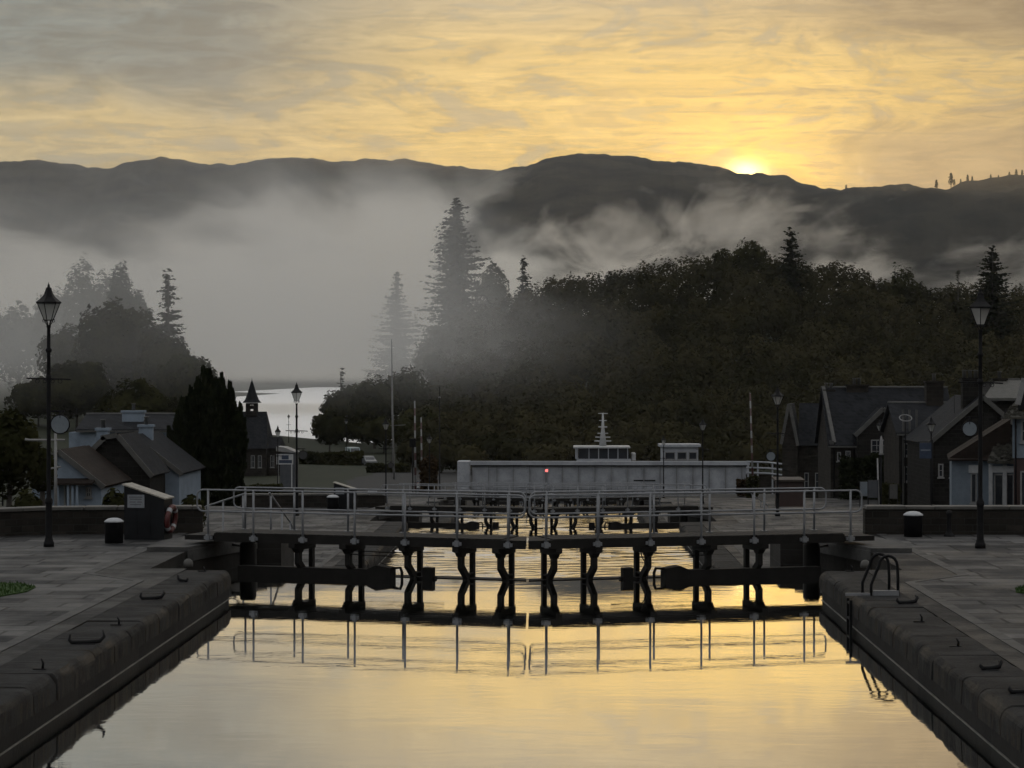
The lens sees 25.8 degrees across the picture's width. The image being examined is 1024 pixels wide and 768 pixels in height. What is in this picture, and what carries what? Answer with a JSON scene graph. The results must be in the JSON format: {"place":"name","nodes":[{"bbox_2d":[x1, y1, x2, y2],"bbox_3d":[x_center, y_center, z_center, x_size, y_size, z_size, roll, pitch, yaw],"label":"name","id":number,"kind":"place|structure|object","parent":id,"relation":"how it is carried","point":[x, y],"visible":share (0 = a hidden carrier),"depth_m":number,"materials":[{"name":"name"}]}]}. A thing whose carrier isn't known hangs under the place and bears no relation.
{"place":"outdoors","nodes":[
{"label":"outdoors","id":0,"kind":"place"},
{"bbox_2d":[0,581,35,596],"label":"grass","id":1,"kind":"structure","parent":0,"point":[10,588],"depth_m":41.95,"materials":[{"name":"plant"}]},
{"bbox_2d":[25,433,64,505],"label":"signal post","id":2,"kind":"object","parent":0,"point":[55,440],"visible":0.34,"depth_m":96.40,"materials":[{"name":"metal"}]},
{"bbox_2d":[0,533,176,644],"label":"pavement","id":3,"kind":"structure","parent":0,"point":[59,579],"depth_m":45.17,"materials":[{"name":"stone"}]},
{"bbox_2d":[26,282,70,546],"bbox_3d":[-10.845,0.714,52.441,0.989,6.192,0.511,0,0,-19],"label":"street lamp","id":4,"kind":"object","parent":3,"relation":"on","point":[48,302],"visible":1,"depth_m":52.39,"materials":[{"name":"black metal"}]},
{"bbox_2d":[51,410,69,433],"bbox_3d":[-10.595,0.898,52.437,0.504,0.561,0.050,0,0,1],"label":"round sign","id":5,"kind":"object","parent":4,"relation":"hanging from","point":[60,423],"visible":1,"depth_m":52.42,"materials":[{"name":"white metal"}]},
{"bbox_2d":[104,518,123,543],"bbox_3d":[-9.527,3.503,53.626,0.474,0.605,0.474,0,0,1],"label":"bollard","id":6,"kind":"object","parent":3,"relation":"on","point":[113,530],"visible":1,"depth_m":53.44,"materials":[{"name":"black metal"}]},
{"bbox_2d":[122,482,173,539],"bbox_3d":[-8.919,3.117,54.938,1.100,1.365,0.700,0,0,10],"label":"cabinet","id":7,"kind":"object","parent":3,"relation":"on","point":[145,508],"visible":0.99,"depth_m":54.65,"materials":[{"name":"wood"}]},
{"bbox_2d":[164,504,177,532],"bbox_3d":[-8.343,3.300,54.835,0.188,0.720,0.724,0,0,10],"label":"lifebuoy","id":8,"kind":"object","parent":7,"relation":"attached to","point":[172,509],"visible":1,"depth_m":54.70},
{"bbox_2d":[69,403,174,447],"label":"white house","id":9,"kind":"structure","parent":0,"point":[121,422],"depth_m":157.67,"materials":[{"name":"stone"}]},
{"bbox_2d":[0,156,500,386],"bbox_3d":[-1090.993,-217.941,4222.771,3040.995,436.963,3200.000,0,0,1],"label":"hills","id":10,"kind":"structure","parent":0,"point":[284,270],"depth_m":3465.67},
{"bbox_2d":[203,506,367,566],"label":"pavement","id":11,"kind":"structure","parent":0,"point":[312,522],"depth_m":99.60,"materials":[{"name":"stone"}]},
{"bbox_2d":[286,382,307,515],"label":"street lamp","id":12,"kind":"object","parent":11,"relation":"on","point":[296,392],"visible":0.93,"depth_m":104.40,"materials":[{"name":"black metal"}]},
{"bbox_2d":[333,481,356,509],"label":"cabinet","id":13,"kind":"object","parent":11,"relation":"on","point":[343,501],"visible":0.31,"depth_m":108.57,"materials":[{"name":"wood"}]},
{"bbox_2d":[235,387,394,442],"bbox_3d":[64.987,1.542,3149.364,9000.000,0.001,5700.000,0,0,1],"label":"loch water","id":14,"kind":"structure","parent":0,"point":[280,407],"depth_m":1017.84,"materials":[{"name":"liquid"}]},
{"bbox_2d":[0,300,1012,506],"bbox_3d":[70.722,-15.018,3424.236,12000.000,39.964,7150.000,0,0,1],"label":"ground","id":15,"kind":"structure","parent":0,"point":[324,476],"depth_m":328.29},
{"bbox_2d":[0,300,41,390],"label":"broadleaf tree","id":16,"kind":"object","parent":15,"relation":"on","point":[17,334],"visible":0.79,"depth_m":588.99,"materials":[{"name":"green plant"}]},
{"bbox_2d":[0,406,44,506],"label":"broadleaf tree","id":17,"kind":"object","parent":15,"relation":"on","point":[17,460],"visible":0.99,"depth_m":103.74,"materials":[{"name":"green plant"}]},
{"bbox_2d":[10,486,42,506],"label":"shrub","id":18,"kind":"object","parent":15,"relation":"on","point":[24,498],"visible":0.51,"depth_m":88.19,"materials":[{"name":"green plant"}]},
{"bbox_2d":[3,376,68,425],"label":"broadleaf tree","id":19,"kind":"object","parent":15,"relation":"on","point":[28,398],"visible":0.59,"depth_m":393.12,"materials":[{"name":"green plant"}]},
{"bbox_2d":[27,442,57,505],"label":"broadleaf tree","id":20,"kind":"object","parent":15,"relation":"on","point":[41,485],"visible":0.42,"depth_m":112.10,"materials":[{"name":"green plant"}]},
{"bbox_2d":[29,283,75,377],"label":"broadleaf tree","id":21,"kind":"object","parent":15,"relation":"on","point":[40,328],"visible":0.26,"depth_m":579.52,"materials":[{"name":"green plant"}]},
{"bbox_2d":[35,322,82,416],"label":"broadleaf tree","id":22,"kind":"object","parent":15,"relation":"on","point":[62,343],"visible":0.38,"depth_m":437.94,"materials":[{"name":"green plant"}]},
{"bbox_2d":[41,359,112,430],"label":"broadleaf tree","id":23,"kind":"object","parent":15,"relation":"on","point":[79,393],"visible":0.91,"depth_m":388.19,"materials":[{"name":"green plant"}]},
{"bbox_2d":[27,445,131,505],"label":"cottage","id":24,"kind":"structure","parent":15,"relation":"on","point":[88,475],"depth_m":119.55,"materials":[{"name":"brown tile"}]},
{"bbox_2d":[58,253,104,338],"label":"broadleaf tree","id":25,"kind":"object","parent":15,"relation":"on","point":[82,298],"visible":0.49,"depth_m":559.53,"materials":[{"name":"green plant"}]},
{"bbox_2d":[0,533,186,651],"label":"kerb","id":26,"kind":"structure","parent":15,"relation":"on","point":[48,625],"depth_m":40.04,"materials":[{"name":"stone"}]},
{"bbox_2d":[0,505,202,536],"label":"garden wall","id":27,"kind":"structure","parent":15,"relation":"on","point":[30,520],"depth_m":56.53,"materials":[{"name":"stone"}]},
{"bbox_2d":[87,269,115,314],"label":"broadleaf tree","id":28,"kind":"object","parent":15,"relation":"on","point":[100,287],"visible":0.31,"depth_m":559.76,"materials":[{"name":"green plant"}]},
{"bbox_2d":[64,296,140,408],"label":"broadleaf tree","id":29,"kind":"object","parent":15,"relation":"on","point":[96,340],"visible":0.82,"depth_m":422.42,"materials":[{"name":"green plant"}]},
{"bbox_2d":[102,487,123,505],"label":"shrub","id":30,"kind":"object","parent":15,"relation":"on","point":[113,499],"visible":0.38,"depth_m":88.13,"materials":[{"name":"green plant"}]},
{"bbox_2d":[106,261,133,389],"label":"pine","id":31,"kind":"object","parent":15,"relation":"on","point":[118,289],"visible":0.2,"depth_m":500.42,"materials":[{"name":"green plant"}]},
{"bbox_2d":[92,419,169,492],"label":"cottage","id":32,"kind":"structure","parent":15,"relation":"on","point":[134,457],"depth_m":127.52,"materials":[{"name":"tile"}]},
{"bbox_2d":[93,376,179,412],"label":"broadleaf tree","id":33,"kind":"object","parent":15,"relation":"on","point":[149,399],"visible":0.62,"depth_m":348.08,"materials":[{"name":"green plant"}]},
{"bbox_2d":[102,302,170,394],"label":"broadleaf tree","id":34,"kind":"object","parent":15,"relation":"on","point":[138,316],"visible":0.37,"depth_m":425.51,"materials":[{"name":"green plant"}]},
{"bbox_2d":[126,289,153,327],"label":"broadleaf tree","id":35,"kind":"object","parent":15,"relation":"on","point":[137,301],"visible":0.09,"depth_m":500.38,"materials":[{"name":"green plant"}]},
{"bbox_2d":[0,536,293,754],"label":"lock wall","id":36,"kind":"structure","parent":15,"relation":"on","point":[33,701],"depth_m":35.61,"materials":[{"name":"stone"}]},
{"bbox_2d":[0,531,204,665],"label":"sett strip","id":37,"kind":"object","parent":36,"relation":"on","point":[139,566],"visible":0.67,"depth_m":42.42,"materials":[{"name":"stone"}]},
{"bbox_2d":[185,486,525,580],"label":"lock gate","id":38,"kind":"structure","parent":36,"relation":"attached to","point":[349,543],"depth_m":51.09,"materials":[{"name":"black metal"}]},
{"bbox_2d":[131,328,192,390],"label":"broadleaf tree","id":39,"kind":"object","parent":15,"relation":"on","point":[159,351],"visible":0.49,"depth_m":418.31,"materials":[{"name":"green plant"}]},
{"bbox_2d":[148,268,190,348],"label":"pine","id":40,"kind":"object","parent":15,"relation":"on","point":[167,316],"visible":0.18,"depth_m":441.11,"materials":[{"name":"green plant"}]},
{"bbox_2d":[137,416,205,504],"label":"cottage","id":41,"kind":"structure","parent":15,"relation":"on","point":[183,478],"depth_m":136.20,"materials":[{"name":"paint"}]},
{"bbox_2d":[154,351,204,407],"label":"broadleaf tree","id":42,"kind":"object","parent":15,"relation":"on","point":[173,364],"visible":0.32,"depth_m":408.53,"materials":[{"name":"green plant"}]},
{"bbox_2d":[165,356,217,401],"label":"broadleaf tree","id":43,"kind":"object","parent":15,"relation":"on","point":[191,373],"visible":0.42,"depth_m":404.26,"materials":[{"name":"green plant"}]},
{"bbox_2d":[166,364,248,505],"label":"yew","id":44,"kind":"object","parent":15,"relation":"on","point":[209,432],"visible":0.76,"depth_m":146.07,"materials":[{"name":"green plant"}]},
{"bbox_2d":[243,381,284,475],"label":"chapel","id":45,"kind":"structure","parent":15,"relation":"on","point":[261,460],"depth_m":313.83,"materials":[{"name":"stone"}]},
{"bbox_2d":[276,446,299,486],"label":"kiosk","id":46,"kind":"object","parent":15,"relation":"on","point":[285,475],"visible":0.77,"depth_m":262.65,"materials":[{"name":"paint"}]},
{"bbox_2d":[241,493,384,507],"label":"garden wall","id":47,"kind":"structure","parent":15,"relation":"on","point":[312,500],"depth_m":110.79,"materials":[{"name":"stone"}]},
{"bbox_2d":[310,408,347,450],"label":"broadleaf tree","id":48,"kind":"object","parent":15,"relation":"on","point":[329,427],"visible":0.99,"depth_m":398.86,"materials":[{"name":"green plant"}]},
{"bbox_2d":[298,450,364,464],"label":"hedge","id":49,"kind":"object","parent":15,"relation":"on","point":[343,457],"visible":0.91,"depth_m":351.27,"materials":[{"name":"green plant"}]},
{"bbox_2d":[318,384,373,442],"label":"broadleaf tree","id":50,"kind":"object","parent":15,"relation":"on","point":[339,402],"visible":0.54,"depth_m":447.64,"materials":[{"name":"green plant"}]},
{"bbox_2d":[345,414,397,452],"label":"broadleaf tree","id":51,"kind":"object","parent":15,"relation":"on","point":[373,430],"visible":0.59,"depth_m":401.53,"materials":[{"name":"green plant"}]},
{"bbox_2d":[347,373,402,448],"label":"broadleaf tree","id":52,"kind":"object","parent":15,"relation":"on","point":[373,399],"visible":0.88,"depth_m":428.09,"materials":[{"name":"green plant"}]},
{"bbox_2d":[333,507,421,567],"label":"lock wall","id":53,"kind":"structure","parent":15,"relation":"on","point":[393,524],"depth_m":94.54,"materials":[{"name":"stone"}]},
{"bbox_2d":[322,507,385,566],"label":"sett strip","id":54,"kind":"object","parent":53,"relation":"on","point":[360,519],"visible":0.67,"depth_m":98.29,"materials":[{"name":"stone"}]},
{"bbox_2d":[375,483,542,528],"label":"lock gate","id":55,"kind":"structure","parent":53,"relation":"attached to","point":[468,508],"depth_m":105.17,"materials":[{"name":"black metal"}]},
{"bbox_2d":[365,462,410,472],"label":"hedge","id":56,"kind":"object","parent":15,"relation":"on","point":[378,467],"visible":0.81,"depth_m":319.40,"materials":[{"name":"green plant"}]},
{"bbox_2d":[359,272,424,386],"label":"conifer","id":57,"kind":"object","parent":15,"relation":"on","point":[400,360],"visible":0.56,"depth_m":889.71,"materials":[{"name":"green plant"}]},
{"bbox_2d":[386,364,430,419],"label":"broadleaf tree","id":58,"kind":"object","parent":15,"relation":"on","point":[409,390],"visible":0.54,"depth_m":437.65,"materials":[{"name":"green plant"}]},
{"bbox_2d":[388,407,443,444],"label":"broadleaf tree","id":59,"kind":"object","parent":15,"relation":"on","point":[406,423],"visible":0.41,"depth_m":377.80,"materials":[{"name":"green plant"}]},
{"bbox_2d":[418,454,438,491],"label":"shrub","id":60,"kind":"object","parent":15,"relation":"on","point":[424,468],"visible":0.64,"depth_m":230.68,"materials":[{"name":"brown plant"}]},
{"bbox_2d":[427,498,466,522],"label":"lock wall","id":61,"kind":"structure","parent":15,"relation":"on","point":[446,519],"depth_m":159.31,"materials":[{"name":"stone"}]},
{"bbox_2d":[437,482,547,511],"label":"lock gate","id":62,"kind":"structure","parent":61,"relation":"attached to","point":[540,501],"depth_m":159.25,"materials":[{"name":"black metal"}]},
{"bbox_2d":[414,198,492,354],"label":"giant conifer","id":63,"kind":"object","parent":15,"relation":"on","point":[453,299],"visible":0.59,"depth_m":619.32,"materials":[{"name":"green plant"}]},
{"bbox_2d":[467,496,488,505],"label":"lock wall","id":64,"kind":"structure","parent":15,"relation":"on","point":[470,503],"depth_m":203.87,"materials":[{"name":"stone"}]},
{"bbox_2d":[470,482,550,503],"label":"lock gate","id":65,"kind":"structure","parent":64,"relation":"attached to","point":[522,488],"depth_m":213.50,"materials":[{"name":"black metal"}]},
{"bbox_2d":[471,261,513,312],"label":"broadleaf tree","id":66,"kind":"object","parent":15,"relation":"on","point":[498,290],"visible":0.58,"depth_m":687.09,"materials":[{"name":"green plant"}]},
{"bbox_2d":[457,460,749,493],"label":"swing bridge","id":67,"kind":"structure","parent":15,"relation":"on","point":[721,474],"depth_m":237.76,"materials":[{"name":"paint"}]},
{"bbox_2d":[633,498,670,522],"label":"lock wall","id":68,"kind":"structure","parent":15,"relation":"on","point":[644,519],"depth_m":158.97,"materials":[{"name":"stone"}]},
{"bbox_2d":[549,482,660,506],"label":"lock gate","id":69,"kind":"structure","parent":68,"relation":"attached to","point":[569,501],"depth_m":159.11,"materials":[{"name":"black metal"}]},
{"bbox_2d":[658,443,700,460],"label":"control cabin","id":70,"kind":"object","parent":15,"relation":"on","point":[680,451],"visible":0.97,"depth_m":242.68,"materials":[{"name":"metal"}]},
{"bbox_2d":[668,508,742,567],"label":"lock wall","id":71,"kind":"structure","parent":15,"relation":"on","point":[723,556],"depth_m":91.44,"materials":[{"name":"stone"}]},
{"bbox_2d":[544,483,712,528],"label":"lock gate","id":72,"kind":"structure","parent":71,"relation":"attached to","point":[616,524],"depth_m":105.05,"materials":[{"name":"black metal"}]},
{"bbox_2d":[702,507,752,566],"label":"sett strip","id":73,"kind":"object","parent":71,"relation":"on","point":[731,549],"visible":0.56,"depth_m":98.95,"materials":[{"name":"stone"}]},
{"bbox_2d":[395,253,1023,472],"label":"woodland","id":74,"kind":"object","parent":15,"relation":"on","point":[624,367],"visible":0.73,"depth_m":460.77,"materials":[{"name":"plant"}]},
{"bbox_2d":[710,248,734,277],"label":"broadleaf tree","id":75,"kind":"object","parent":15,"relation":"on","point":[718,257],"visible":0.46,"depth_m":581.94,"materials":[{"name":"green plant"}]},
{"bbox_2d":[729,237,774,297],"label":"broadleaf tree","id":76,"kind":"object","parent":15,"relation":"on","point":[752,256],"visible":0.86,"depth_m":576.09,"materials":[{"name":"green plant"}]},
{"bbox_2d":[746,461,781,493],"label":"bridge railing","id":77,"kind":"object","parent":15,"relation":"on","point":[766,480],"visible":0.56,"depth_m":235.64,"materials":[{"name":"metal"}]},
{"bbox_2d":[772,227,812,302],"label":"cedar","id":78,"kind":"object","parent":15,"relation":"on","point":[789,272],"visible":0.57,"depth_m":557.87,"materials":[{"name":"green plant"}]},
{"bbox_2d":[837,452,883,499],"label":"ivy","id":79,"kind":"object","parent":15,"relation":"on","point":[863,469],"visible":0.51,"depth_m":163.49,"materials":[{"name":"green plant"}]},
{"bbox_2d":[814,378,949,497],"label":"ivy house","id":80,"kind":"structure","parent":15,"relation":"on","point":[849,416],"depth_m":167.82,"materials":[{"name":"stone"}]},
{"bbox_2d":[770,536,1023,767],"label":"lock wall","id":81,"kind":"structure","parent":15,"relation":"on","point":[985,705],"depth_m":34.32,"materials":[{"name":"stone"}]},
{"bbox_2d":[528,487,874,580],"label":"lock gate","id":82,"kind":"structure","parent":81,"relation":"attached to","point":[706,543],"depth_m":50.94,"materials":[{"name":"black metal"}]},
{"bbox_2d":[845,553,899,628],"bbox_3d":[6.584,4.236,41.075,0.977,2.257,0.498,0,0,1],"label":"ladder","id":83,"kind":"object","parent":81,"relation":"attached to","point":[890,592],"visible":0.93,"depth_m":40.86,"materials":[{"name":"black metal"}]},
{"bbox_2d":[855,532,1023,670],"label":"sett strip","id":84,"kind":"object","parent":81,"relation":"on","point":[913,566],"visible":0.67,"depth_m":41.08,"materials":[{"name":"stone"}]},
{"bbox_2d":[886,265,923,319],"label":"broadleaf tree","id":85,"kind":"object","parent":15,"relation":"on","point":[901,286],"visible":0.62,"depth_m":555.57,"materials":[{"name":"green plant"}]},
{"bbox_2d":[863,505,1023,534],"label":"garden wall","id":86,"kind":"structure","parent":15,"relation":"on","point":[889,519],"depth_m":56.48,"materials":[{"name":"stone"}]},
{"bbox_2d":[877,534,1023,653],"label":"kerb","id":87,"kind":"structure","parent":15,"relation":"on","point":[1004,638],"depth_m":40.04,"materials":[{"name":"stone"}]},
{"bbox_2d":[947,419,1013,504],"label":"shop","id":88,"kind":"structure","parent":15,"relation":"on","point":[998,474],"depth_m":120.33,"materials":[{"name":"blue paint"}]},
{"bbox_2d":[994,474,1002,504],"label":"door","id":89,"kind":"structure","parent":88,"relation":"in","point":[998,478],"depth_m":119.31,"materials":[{"name":"paint"}]},
{"bbox_2d":[963,245,1023,358],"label":"conifer","id":90,"kind":"object","parent":15,"relation":"on","point":[993,281],"visible":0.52,"depth_m":516.55,"materials":[{"name":"green plant"}]},
{"bbox_2d":[1003,378,1023,504],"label":"corner building","id":91,"kind":"structure","parent":15,"relation":"on","point":[1015,412],"depth_m":111.48,"materials":[{"name":"white paint"}]},
{"bbox_2d":[0,570,1015,767],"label":"canal water","id":92,"kind":"structure","parent":0,"point":[271,671],"depth_m":33.20,"materials":[{"name":"liquid"}]},
{"bbox_2d":[0,0,1023,189],"label":"sky","id":93,"kind":"structure","parent":0,"point":[824,94],"materials":[{"name":"yellow"}]},
{"bbox_2d":[379,526,702,579],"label":"canal water","id":94,"kind":"structure","parent":0,"point":[527,563],"depth_m":87.87,"materials":[{"name":"liquid"}]},
{"bbox_2d":[458,512,640,527],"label":"canal water","id":95,"kind":"structure","parent":0,"point":[523,521],"depth_m":149.25,"materials":[{"name":"liquid"}]},
{"bbox_2d":[375,153,840,388],"bbox_3d":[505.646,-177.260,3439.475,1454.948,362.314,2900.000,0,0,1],"label":"hills","id":96,"kind":"structure","parent":0,"point":[577,214],"depth_m":2950.21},
{"bbox_2d":[664,498,863,517],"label":"pavement","id":97,"kind":"structure","parent":0,"point":[747,502],"depth_m":159.74,"materials":[{"name":"stone"}]},
{"bbox_2d":[771,477,804,506],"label":"timber hut","id":98,"kind":"object","parent":97,"relation":"on","point":[790,499],"visible":0.66,"depth_m":139.70,"materials":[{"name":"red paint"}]},
{"bbox_2d":[718,507,863,566],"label":"pavement","id":99,"kind":"structure","parent":0,"point":[836,522],"depth_m":100.28,"materials":[{"name":"stone"}]},
{"bbox_2d":[768,386,787,515],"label":"street lamp","id":100,"kind":"object","parent":99,"relation":"on","point":[777,396],"visible":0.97,"depth_m":104.13,"materials":[{"name":"black metal"}]},
{"bbox_2d":[780,403,818,497],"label":"stone house","id":101,"kind":"structure","parent":0,"point":[799,452],"depth_m":207.10,"materials":[{"name":"stone"}]},
{"bbox_2d":[720,175,1023,323],"bbox_3d":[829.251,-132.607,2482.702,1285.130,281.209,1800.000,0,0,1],"label":"hills","id":102,"kind":"structure","parent":0,"point":[935,237],"depth_m":2172.42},
{"bbox_2d":[880,374,946,504],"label":"stone wing","id":103,"kind":"structure","parent":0,"point":[892,427],"depth_m":152.22,"materials":[{"name":"stone"}]},
{"bbox_2d":[887,534,1023,645],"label":"pavement","id":104,"kind":"structure","parent":0,"point":[984,590],"depth_m":44.50,"materials":[{"name":"stone"}]},
{"bbox_2d":[903,511,922,536],"bbox_3d":[9.979,3.479,55.719,0.498,0.635,0.498,0,0,1],"label":"bollard","id":105,"kind":"object","parent":104,"relation":"on","point":[912,523],"visible":1,"depth_m":55.53,"materials":[{"name":"black metal"}]},
{"bbox_2d":[958,287,1002,548],"bbox_3d":[10.870,0.785,51.989,0.989,6.055,0.511,0,0,-19],"label":"street lamp","id":106,"kind":"object","parent":104,"relation":"on","point":[980,307],"visible":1,"depth_m":51.94,"materials":[{"name":"black metal"}]},
{"bbox_2d":[903,370,1011,504],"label":"stone house","id":107,"kind":"structure","parent":0,"point":[949,418],"depth_m":140.15,"materials":[{"name":"stone"}]},
{"bbox_2d":[982,371,1020,411],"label":"hipped house","id":108,"kind":"structure","parent":0,"point":[1003,397],"depth_m":158.45,"materials":[{"name":"stone"}]},
{"label":"canal water","id":109,"kind":"structure","parent":0,"visible":0},
{"bbox_2d":[499,413,635,503],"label":"passenger boat","id":110,"kind":"object","parent":109,"relation":"on","point":[602,451],"visible":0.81,"depth_m":252.26,"materials":[{"name":"paint"}]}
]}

